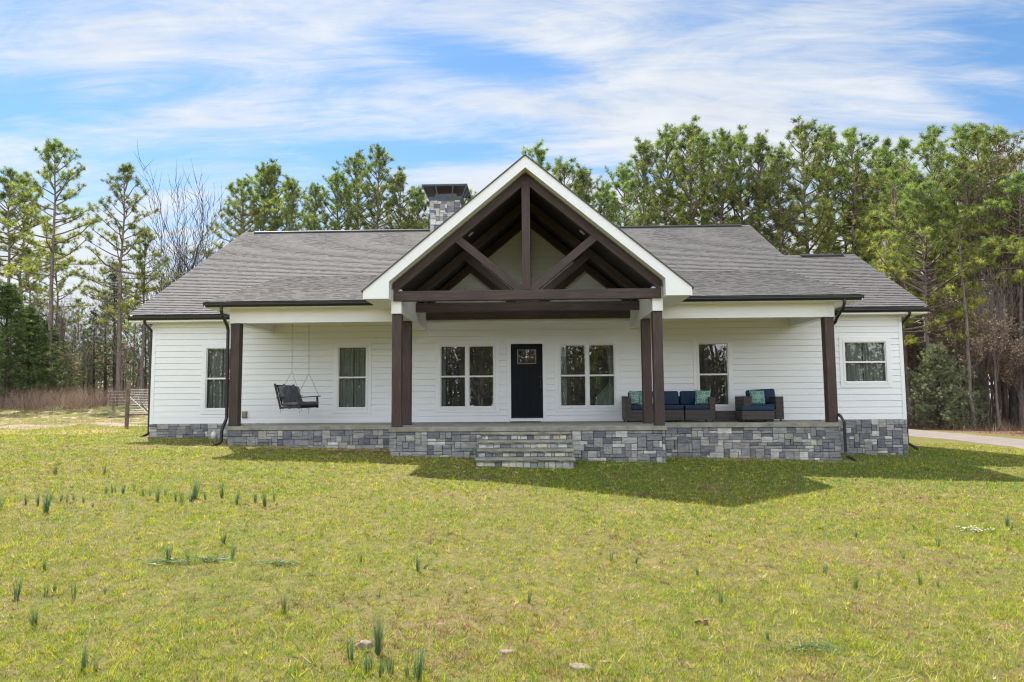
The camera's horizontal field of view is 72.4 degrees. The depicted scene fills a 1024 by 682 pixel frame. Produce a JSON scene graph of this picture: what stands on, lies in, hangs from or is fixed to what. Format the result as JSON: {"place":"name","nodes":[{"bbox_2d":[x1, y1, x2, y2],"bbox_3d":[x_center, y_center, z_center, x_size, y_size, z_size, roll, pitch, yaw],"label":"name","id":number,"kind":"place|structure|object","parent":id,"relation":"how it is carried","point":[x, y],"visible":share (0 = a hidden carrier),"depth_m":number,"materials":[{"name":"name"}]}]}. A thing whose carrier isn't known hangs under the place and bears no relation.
{"place":"outdoors","nodes":[
{"label":"outdoors","id":0,"kind":"place"},
{"bbox_2d":[0,422,136,428],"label":"dirt track","id":1,"kind":"structure","parent":0,"point":[99,423],"depth_m":26.62,"materials":[{"name":"beige soil"}]},
{"bbox_2d":[0,402,1023,681],"bbox_3d":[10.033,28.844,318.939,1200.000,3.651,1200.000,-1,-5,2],"label":"ground","id":2,"kind":"structure","parent":0,"point":[106,414],"depth_m":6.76,"materials":[{"name":"green plant"}]},
{"bbox_2d":[0,165,50,394],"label":"pine tree","id":3,"kind":"object","parent":2,"relation":"on","point":[14,239],"visible":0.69,"depth_m":52.48,"materials":[{"name":"green plant"}]},
{"bbox_2d":[0,282,55,403],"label":"cedar tree","id":4,"kind":"object","parent":2,"relation":"on","point":[10,299],"visible":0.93,"depth_m":40.47,"materials":[{"name":"green plant"}]},
{"bbox_2d":[0,171,65,374],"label":"pine tree","id":5,"kind":"object","parent":2,"relation":"on","point":[38,212],"visible":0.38,"depth_m":55.46,"materials":[{"name":"green plant"}]},
{"bbox_2d":[0,246,66,371],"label":"pine tree","id":6,"kind":"object","parent":2,"relation":"on","point":[29,252],"visible":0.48,"depth_m":48.83,"materials":[{"name":"green plant"}]},
{"bbox_2d":[0,304,73,400],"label":"cedar tree","id":7,"kind":"object","parent":2,"relation":"on","point":[35,316],"visible":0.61,"depth_m":42.55,"materials":[{"name":"green plant"}]},
{"bbox_2d":[10,297,88,399],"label":"leafless tree","id":8,"kind":"object","parent":2,"relation":"on","point":[56,318],"visible":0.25,"depth_m":49.48,"materials":[{"name":"brown plant"}]},
{"bbox_2d":[0,137,102,391],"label":"pine tree","id":9,"kind":"object","parent":2,"relation":"on","point":[52,148],"visible":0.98,"depth_m":44.93,"materials":[{"name":"green plant"}]},
{"bbox_2d":[21,320,85,397],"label":"cedar tree","id":10,"kind":"object","parent":2,"relation":"on","point":[56,341],"visible":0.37,"depth_m":45.54,"materials":[{"name":"green plant"}]},
{"bbox_2d":[28,236,100,385],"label":"pine tree","id":11,"kind":"object","parent":2,"relation":"on","point":[59,285],"visible":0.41,"depth_m":60.43,"materials":[{"name":"green plant"}]},
{"bbox_2d":[38,290,91,396],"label":"leafless tree","id":12,"kind":"object","parent":2,"relation":"on","point":[63,325],"visible":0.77,"depth_m":46.22,"materials":[{"name":"plant"}]},
{"bbox_2d":[0,403,147,432],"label":"bank grass","id":13,"kind":"structure","parent":2,"relation":"on","point":[89,421],"depth_m":29.25,"materials":[{"name":"beige plant"}]},
{"bbox_2d":[0,382,148,410],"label":"dry brush","id":14,"kind":"object","parent":2,"relation":"on","point":[21,402],"visible":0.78,"depth_m":38.82,"materials":[{"name":"brown plant"}]},
{"bbox_2d":[67,326,100,394],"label":"cedar tree","id":15,"kind":"object","parent":2,"relation":"on","point":[83,366],"visible":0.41,"depth_m":55.46,"materials":[{"name":"green plant"}]},
{"bbox_2d":[54,299,115,397],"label":"leafless tree","id":16,"kind":"object","parent":2,"relation":"on","point":[95,341],"visible":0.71,"depth_m":47.74,"materials":[{"name":"brown plant"}]},
{"bbox_2d":[66,298,103,398],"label":"pine tree","id":17,"kind":"object","parent":2,"relation":"on","point":[78,301],"visible":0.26,"depth_m":66.98,"materials":[{"name":"green plant"}]},
{"bbox_2d":[71,307,111,397],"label":"cedar tree","id":18,"kind":"object","parent":2,"relation":"on","point":[93,338],"visible":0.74,"depth_m":50.43,"materials":[{"name":"green plant"}]},
{"bbox_2d":[84,293,128,396],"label":"cedar tree","id":19,"kind":"object","parent":2,"relation":"on","point":[104,372],"visible":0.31,"depth_m":52.41,"materials":[{"name":"green plant"}]},
{"bbox_2d":[85,256,146,392],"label":"cedar tree","id":20,"kind":"object","parent":2,"relation":"on","point":[112,276],"visible":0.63,"depth_m":48.34,"materials":[{"name":"green plant"}]},
{"bbox_2d":[87,296,149,380],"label":"leafless tree","id":21,"kind":"object","parent":2,"relation":"on","point":[111,335],"visible":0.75,"depth_m":46.38,"materials":[{"name":"brown plant"}]},
{"bbox_2d":[65,234,179,396],"bbox_3d":[-28.662,-2.444,55.878,10.126,15.094,10.519,-2,-5,12],"label":"leafless tree","id":22,"kind":"object","parent":2,"relation":"on","point":[124,302],"visible":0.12,"depth_m":54.45,"materials":[{"name":"brown plant"}]},
{"bbox_2d":[67,161,180,395],"bbox_3d":[-24.873,-3.711,44.534,5.600,15.673,6.110,-5,-7,44],"label":"pine tree","id":23,"kind":"object","parent":2,"relation":"on","point":[129,168],"visible":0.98,"depth_m":43.88,"materials":[{"name":"green plant"}]},
{"bbox_2d":[107,380,147,427],"bbox_3d":[-12.460,2.360,25.027,3.966,1.924,0.361,0,-5,-5],"label":"wire fence","id":24,"kind":"object","parent":2,"relation":"on","point":[127,400],"visible":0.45,"depth_m":24.92,"materials":[{"name":"brown wood"}]},
{"bbox_2d":[126,324,149,400],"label":"cedar tree","id":25,"kind":"object","parent":2,"relation":"on","point":[146,361],"visible":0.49,"depth_m":47.12,"materials":[{"name":"green plant"}]},
{"bbox_2d":[114,226,172,401],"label":"pine tree","id":26,"kind":"object","parent":2,"relation":"on","point":[139,265],"visible":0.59,"depth_m":45.45,"materials":[{"name":"green plant"}]},
{"bbox_2d":[124,139,263,295],"bbox_3d":[-20.637,-3.677,48.331,9.772,16.137,13.517,-3,-5,26],"label":"leafless tree","id":27,"kind":"object","parent":2,"relation":"on","point":[180,254],"visible":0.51,"depth_m":46.38,"materials":[{"name":"grey plant"}]},
{"bbox_2d":[186,178,286,255],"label":"pine tree","id":28,"kind":"object","parent":2,"relation":"on","point":[242,183],"visible":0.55,"depth_m":54.71,"materials":[{"name":"green plant"}]},
{"bbox_2d":[201,160,303,257],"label":"pine tree","id":29,"kind":"object","parent":2,"relation":"on","point":[262,174],"visible":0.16,"depth_m":58.06,"materials":[{"name":"green plant"}]},
{"bbox_2d":[228,157,306,239],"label":"pine tree","id":30,"kind":"object","parent":2,"relation":"on","point":[275,170],"visible":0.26,"depth_m":57.83,"materials":[{"name":"green plant"}]},
{"bbox_2d":[256,173,327,230],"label":"pine tree","id":31,"kind":"object","parent":2,"relation":"on","point":[293,193],"visible":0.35,"depth_m":53.82,"materials":[{"name":"green plant"}]},
{"bbox_2d":[278,182,337,230],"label":"pine tree","id":32,"kind":"object","parent":2,"relation":"on","point":[313,192],"visible":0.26,"depth_m":56.96,"materials":[{"name":"green plant"}]},
{"bbox_2d":[301,166,374,230],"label":"pine tree","id":33,"kind":"object","parent":2,"relation":"on","point":[333,180],"visible":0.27,"depth_m":58.47,"materials":[{"name":"green plant"}]},
{"bbox_2d":[317,149,383,229],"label":"pine tree","id":34,"kind":"object","parent":2,"relation":"on","point":[355,170],"visible":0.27,"depth_m":59.82,"materials":[{"name":"green plant"}]},
{"bbox_2d":[335,142,420,229],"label":"pine tree","id":35,"kind":"object","parent":2,"relation":"on","point":[379,154],"visible":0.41,"depth_m":57.64,"materials":[{"name":"green plant"}]},
{"bbox_2d":[368,606,387,654],"bbox_3d":[-0.898,1.923,4.695,0.167,0.339,0.114,-3,-5,27],"label":"rush clump","id":36,"kind":"object","parent":2,"relation":"on","point":[376,637],"visible":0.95,"depth_m":4.66,"materials":[{"name":"green plant"}]},
{"bbox_2d":[356,165,428,229],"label":"pine tree","id":37,"kind":"object","parent":2,"relation":"on","point":[399,178],"visible":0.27,"depth_m":55.05,"materials":[{"name":"green plant"}]},
{"bbox_2d":[391,185,429,228],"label":"pine tree","id":38,"kind":"object","parent":2,"relation":"on","point":[419,196],"visible":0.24,"depth_m":54.48,"materials":[{"name":"green plant"}]},
{"bbox_2d":[403,636,428,680],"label":"rush clump","id":39,"kind":"object","parent":2,"relation":"on","point":[419,669],"visible":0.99,"depth_m":4.25,"materials":[{"name":"green plant"}]},
{"bbox_2d":[1,282,1000,408],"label":"distant woods","id":40,"kind":"object","parent":2,"relation":"on","point":[111,385],"depth_m":97.65,"materials":[{"name":"brown plant"}]},
{"bbox_2d":[128,154,928,468],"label":"house","id":41,"kind":"structure","parent":2,"relation":"on","point":[524,310],"depth_m":20.23,"materials":[{"name":"white paint"}]},
{"bbox_2d":[200,343,229,413],"bbox_3d":[-8.614,1.115,20.735,1.127,2.092,0.231,-1,-5,2],"label":"window","id":42,"kind":"structure","parent":41,"relation":"in","point":[212,370],"depth_m":20.77,"materials":[{"name":"white plastic"}]},
{"bbox_2d":[274,325,320,413],"bbox_3d":[-5.903,0.628,19.293,0.822,2.753,1.215,-1,-5,9],"label":"porch swing","id":43,"kind":"object","parent":41,"relation":"hanging from","point":[289,396],"visible":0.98,"depth_m":18.84,"materials":[{"name":"black wood"}]},
{"bbox_2d":[333,342,371,412],"bbox_3d":[-4.682,1.076,20.615,1.126,2.092,0.231,-1,-5,2],"label":"window","id":44,"kind":"structure","parent":41,"relation":"in","point":[344,378],"depth_m":20.63,"materials":[{"name":"white plastic"}]},
{"bbox_2d":[435,340,498,412],"bbox_3d":[-1.305,1.043,20.528,1.858,2.092,0.262,-1,-5,2],"label":"window","id":45,"kind":"structure","parent":41,"relation":"in","point":[440,346],"depth_m":20.43,"materials":[{"name":"white plastic"}]},
{"bbox_2d":[507,339,546,421],"bbox_3d":[0.433,1.138,20.360,1.145,2.396,0.116,-1,-5,2],"label":"door","id":46,"kind":"structure","parent":41,"relation":"in","point":[526,382],"depth_m":20.35,"materials":[{"name":"black paint"}]},
{"bbox_2d":[555,339,620,411],"bbox_3d":[2.190,1.007,20.402,1.873,2.092,0.224,-1,-5,2],"label":"window","id":47,"kind":"structure","parent":41,"relation":"in","point":[608,399],"depth_m":20.35,"materials":[{"name":"white plastic"}]},
{"bbox_2d":[622,391,653,421],"bbox_3d":[3.489,1.808,19.346,0.804,0.841,0.890,-1,-5,2],"label":"sofa section","id":48,"kind":"object","parent":41,"relation":"on","point":[630,411],"visible":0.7,"depth_m":18.91,"materials":[{"name":"brown wicker"}]},
{"bbox_2d":[652,391,683,421],"bbox_3d":[4.275,1.801,19.322,0.760,0.841,0.890,-1,-5,2],"label":"sofa section","id":49,"kind":"object","parent":41,"relation":"on","point":[674,410],"visible":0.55,"depth_m":18.88,"materials":[{"name":"blue fabric"}]},
{"bbox_2d":[679,391,715,421],"bbox_3d":[5.087,1.792,19.297,0.814,0.841,0.890,-1,-5,2],"label":"sofa section","id":50,"kind":"object","parent":41,"relation":"on","point":[692,410],"visible":0.73,"depth_m":18.86,"materials":[{"name":"brown wicker"}]},
{"bbox_2d":[695,390,710,404],"bbox_3d":[5.223,1.549,19.158,0.420,0.420,0.194,4,-20,6],"label":"throw pillow","id":51,"kind":"object","parent":50,"relation":"on","point":[701,397],"visible":0.91,"depth_m":19.08,"materials":[{"name":"teal fabric"}]},
{"bbox_2d":[693,338,734,410],"bbox_3d":[5.824,0.972,20.311,1.142,2.092,0.264,-1,-5,2],"label":"window","id":52,"kind":"structure","parent":41,"relation":"in","point":[728,342],"depth_m":20.22,"materials":[{"name":"white plastic"}]},
{"bbox_2d":[735,406,773,421],"bbox_3d":[6.418,1.934,18.505,0.850,0.405,0.610,-1,-5,2],"label":"wicker ottoman","id":53,"kind":"object","parent":41,"relation":"on","point":[744,413],"visible":0.98,"depth_m":18.21,"materials":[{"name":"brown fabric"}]},
{"bbox_2d":[735,389,783,420],"bbox_3d":[6.811,1.759,19.315,1.068,0.886,0.832,-1,-5,2],"label":"wicker armchair","id":54,"kind":"object","parent":41,"relation":"on","point":[774,401],"visible":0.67,"depth_m":18.93,"materials":[{"name":"brown wicker"}]},
{"bbox_2d":[749,390,764,403],"bbox_3d":[6.714,1.548,19.151,0.410,0.410,0.194,3,-23,-1],"label":"throw pillow","id":55,"kind":"object","parent":54,"relation":"on","point":[757,397],"visible":0.96,"depth_m":19.06,"materials":[{"name":"teal fabric"}]},
{"bbox_2d":[838,336,892,387],"bbox_3d":[10.155,0.610,20.189,1.467,1.455,0.232,-1,-5,2],"label":"window","id":56,"kind":"structure","parent":41,"relation":"in","point":[877,361],"depth_m":20.20,"materials":[{"name":"white plastic"}]},
{"bbox_2d":[520,139,559,179],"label":"pine tree","id":57,"kind":"object","parent":2,"relation":"on","point":[540,155],"visible":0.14,"depth_m":55.38,"materials":[{"name":"green plant"}]},
{"bbox_2d":[551,154,609,218],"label":"pine tree","id":58,"kind":"object","parent":2,"relation":"on","point":[565,170],"visible":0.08,"depth_m":57.57,"materials":[{"name":"green plant"}]},
{"bbox_2d":[566,161,620,219],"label":"pine tree","id":59,"kind":"object","parent":2,"relation":"on","point":[583,173],"visible":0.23,"depth_m":56.12,"materials":[{"name":"green plant"}]},
{"bbox_2d":[587,179,634,225],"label":"pine tree","id":60,"kind":"object","parent":2,"relation":"on","point":[603,193],"visible":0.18,"depth_m":54.15,"materials":[{"name":"green plant"}]},
{"bbox_2d":[601,160,661,225],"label":"pine tree","id":61,"kind":"object","parent":2,"relation":"on","point":[627,173],"visible":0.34,"depth_m":54.96,"materials":[{"name":"green plant"}]},
{"bbox_2d":[611,134,687,225],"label":"pine tree","id":62,"kind":"object","parent":2,"relation":"on","point":[645,160],"visible":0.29,"depth_m":56.84,"materials":[{"name":"green plant"}]},
{"bbox_2d":[621,123,704,225],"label":"pine tree","id":63,"kind":"object","parent":2,"relation":"on","point":[667,143],"visible":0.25,"depth_m":58.10,"materials":[{"name":"green plant"}]},
{"bbox_2d":[626,115,765,225],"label":"pine tree","id":64,"kind":"object","parent":2,"relation":"on","point":[692,159],"visible":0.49,"depth_m":55.09,"materials":[{"name":"green plant"}]},
{"bbox_2d":[667,132,745,224],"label":"pine tree","id":65,"kind":"object","parent":2,"relation":"on","point":[701,138],"visible":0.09,"depth_m":59.73,"materials":[{"name":"green plant"}]},
{"bbox_2d":[675,126,771,232],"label":"pine tree","id":66,"kind":"object","parent":2,"relation":"on","point":[725,150],"visible":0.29,"depth_m":55.61,"materials":[{"name":"green plant"}]},
{"bbox_2d":[687,123,809,250],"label":"pine tree","id":67,"kind":"object","parent":2,"relation":"on","point":[741,136],"visible":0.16,"depth_m":58.37,"materials":[{"name":"green plant"}]},
{"bbox_2d":[717,128,806,254],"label":"pine tree","id":68,"kind":"object","parent":2,"relation":"on","point":[759,143],"visible":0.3,"depth_m":54.47,"materials":[{"name":"green plant"}]},
{"bbox_2d":[734,146,853,254],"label":"pine tree","id":69,"kind":"object","parent":2,"relation":"on","point":[774,187],"visible":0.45,"depth_m":52.06,"materials":[{"name":"green plant"}]},
{"bbox_2d":[772,635,849,655],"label":"flattened grass","id":70,"kind":"structure","parent":2,"relation":"on","point":[812,645],"depth_m":4.87,"materials":[{"name":"green plant"}]},
{"bbox_2d":[748,113,880,265],"bbox_3d":[23.527,-5.815,54.591,10.267,24.785,12.424,1,-5,7],"label":"pine tree","id":71,"kind":"object","parent":2,"relation":"on","point":[801,130],"visible":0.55,"depth_m":54.64,"materials":[{"name":"green plant"}]},
{"bbox_2d":[782,122,878,259],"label":"pine tree","id":72,"kind":"object","parent":2,"relation":"on","point":[830,134],"visible":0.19,"depth_m":58.60,"materials":[{"name":"green plant"}]},
{"bbox_2d":[817,155,870,252],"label":"pine tree","id":73,"kind":"object","parent":2,"relation":"on","point":[844,220],"visible":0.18,"depth_m":57.54,"materials":[{"name":"green plant"}]},
{"bbox_2d":[799,125,909,261],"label":"pine tree","id":74,"kind":"object","parent":2,"relation":"on","point":[849,135],"visible":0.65,"depth_m":54.49,"materials":[{"name":"green plant"}]},
{"bbox_2d":[828,153,887,260],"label":"pine tree","id":75,"kind":"object","parent":2,"relation":"on","point":[861,188],"visible":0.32,"depth_m":55.45,"materials":[{"name":"green plant"}]},
{"bbox_2d":[852,157,915,327],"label":"pine tree","id":76,"kind":"object","parent":2,"relation":"on","point":[875,183],"visible":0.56,"depth_m":49.27,"materials":[{"name":"green plant"}]},
{"bbox_2d":[853,178,916,356],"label":"pine tree","id":77,"kind":"object","parent":2,"relation":"on","point":[884,200],"visible":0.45,"depth_m":47.32,"materials":[{"name":"green plant"}]},
{"bbox_2d":[857,166,929,424],"bbox_3d":[24.598,-3.040,44.294,4.051,17.144,4.317,2,-5,-22],"label":"pine tree","id":78,"kind":"object","parent":2,"relation":"on","point":[891,176],"visible":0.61,"depth_m":45.05,"materials":[{"name":"green plant"}]},
{"bbox_2d":[841,136,951,285],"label":"pine tree","id":79,"kind":"object","parent":2,"relation":"on","point":[887,143],"visible":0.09,"depth_m":56.75,"materials":[{"name":"green plant"}]},
{"bbox_2d":[850,134,955,296],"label":"pine tree","id":80,"kind":"object","parent":2,"relation":"on","point":[903,143],"visible":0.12,"depth_m":53.47,"materials":[{"name":"green plant"}]},
{"bbox_2d":[856,124,994,420],"bbox_3d":[28.084,-4.600,47.158,8.631,20.825,8.389,0,-5,-1],"label":"pine tree","id":81,"kind":"object","parent":2,"relation":"on","point":[929,140],"visible":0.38,"depth_m":47.30,"materials":[{"name":"green plant"}]},
{"bbox_2d":[896,279,969,422],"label":"beech sapling","id":82,"kind":"object","parent":2,"relation":"on","point":[913,357],"visible":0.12,"depth_m":47.94,"materials":[{"name":"brown plant"}]},
{"bbox_2d":[866,177,1003,426],"bbox_3d":[24.363,-2.271,41.209,8.186,15.095,8.855,0,-5,21],"label":"pine tree","id":83,"kind":"object","parent":2,"relation":"on","point":[912,212],"visible":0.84,"depth_m":40.87,"materials":[{"name":"green plant"}]},
{"bbox_2d":[917,258,968,423],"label":"leafless tree","id":84,"kind":"object","parent":2,"relation":"on","point":[930,284],"visible":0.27,"depth_m":44.21,"materials":[{"name":"brown plant"}]},
{"bbox_2d":[905,341,987,429],"bbox_3d":[23.739,2.560,38.987,4.978,5.232,4.754,4,-6,-29],"label":"evergreen bush","id":85,"kind":"object","parent":2,"relation":"on","point":[936,362],"visible":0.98,"depth_m":38.78,"materials":[{"name":"green plant"}]},
{"bbox_2d":[928,209,966,420],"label":"pine tree","id":86,"kind":"object","parent":2,"relation":"on","point":[946,251],"visible":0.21,"depth_m":45.53,"materials":[{"name":"green plant"}]},
{"bbox_2d":[908,121,1013,419],"bbox_3d":[32.332,-5.218,50.994,7.807,22.750,7.361,7,-6,-42],"label":"pine tree","id":87,"kind":"object","parent":2,"relation":"on","point":[957,131],"visible":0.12,"depth_m":51.09,"materials":[{"name":"green plant"}]},
{"bbox_2d":[932,202,996,427],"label":"pine tree","id":88,"kind":"object","parent":2,"relation":"on","point":[960,206],"visible":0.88,"depth_m":39.58,"materials":[{"name":"green plant"}]},
{"bbox_2d":[908,411,1023,436],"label":"undergrowth","id":89,"kind":"object","parent":2,"relation":"on","point":[995,425],"visible":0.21,"depth_m":37.95,"materials":[{"name":"plant"}]},
{"bbox_2d":[941,370,995,426],"bbox_3d":[27.493,3.527,42.347,3.539,3.719,3.379,3,-5,-15],"label":"evergreen bush","id":90,"kind":"object","parent":2,"relation":"on","point":[978,401],"visible":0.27,"depth_m":42.05,"materials":[{"name":"green plant"}]},
{"bbox_2d":[915,281,1023,427],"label":"beech sapling","id":91,"kind":"object","parent":2,"relation":"on","point":[974,344],"visible":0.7,"depth_m":40.28,"materials":[{"name":"plant"}]},
{"bbox_2d":[915,122,1023,420],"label":"pine tree","id":92,"kind":"object","parent":2,"relation":"on","point":[976,131],"visible":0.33,"depth_m":49.13,"materials":[{"name":"green plant"}]},
{"bbox_2d":[933,134,1023,424],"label":"leafless tree","id":93,"kind":"object","parent":2,"relation":"on","point":[1012,408],"visible":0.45,"depth_m":44.36,"materials":[{"name":"brown plant"}]},
{"bbox_2d":[945,169,1014,423],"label":"pine tree","id":94,"kind":"object","parent":2,"relation":"on","point":[969,179],"visible":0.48,"depth_m":45.45,"materials":[{"name":"green plant"}]},
{"bbox_2d":[941,256,1022,427],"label":"leafless tree","id":95,"kind":"object","parent":2,"relation":"on","point":[996,370],"visible":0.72,"depth_m":40.73,"materials":[{"name":"brown plant"}]},
{"bbox_2d":[942,126,1023,422],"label":"pine tree","id":96,"kind":"object","parent":2,"relation":"on","point":[991,142],"visible":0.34,"depth_m":46.89,"materials":[{"name":"green plant"}]},
{"bbox_2d":[953,301,1014,424],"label":"leafless tree","id":97,"kind":"object","parent":2,"relation":"on","point":[987,371],"visible":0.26,"depth_m":42.87,"materials":[{"name":"brown plant"}]},
{"bbox_2d":[954,263,1021,424],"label":"leafless tree","id":98,"kind":"object","parent":2,"relation":"on","point":[991,326],"visible":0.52,"depth_m":41.16,"materials":[{"name":"brown plant"}]},
{"bbox_2d":[957,170,1023,424],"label":"pine tree","id":99,"kind":"object","parent":2,"relation":"on","point":[1015,249],"visible":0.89,"depth_m":42.26,"materials":[{"name":"green plant"}]},
{"bbox_2d":[972,197,1013,420],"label":"pine tree","id":100,"kind":"object","parent":2,"relation":"on","point":[1003,403],"visible":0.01,"depth_m":51.21,"materials":[{"name":"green plant"}]},
{"bbox_2d":[970,332,1023,423],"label":"beech sapling","id":101,"kind":"object","parent":2,"relation":"on","point":[1006,364],"visible":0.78,"depth_m":40.35,"materials":[{"name":"brown plant"}]},
{"bbox_2d":[971,172,1023,388],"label":"pine tree","id":102,"kind":"object","parent":2,"relation":"on","point":[1004,176],"visible":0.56,"depth_m":43.62,"materials":[{"name":"green plant"}]},
{"bbox_2d":[0,0,1023,398],"label":"sky","id":103,"kind":"structure","parent":0,"point":[454,91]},
{"bbox_2d":[908,429,1023,448],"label":"driveway","id":104,"kind":"structure","parent":0,"point":[1014,442],"depth_m":28.96,"materials":[{"name":"grey concrete"}]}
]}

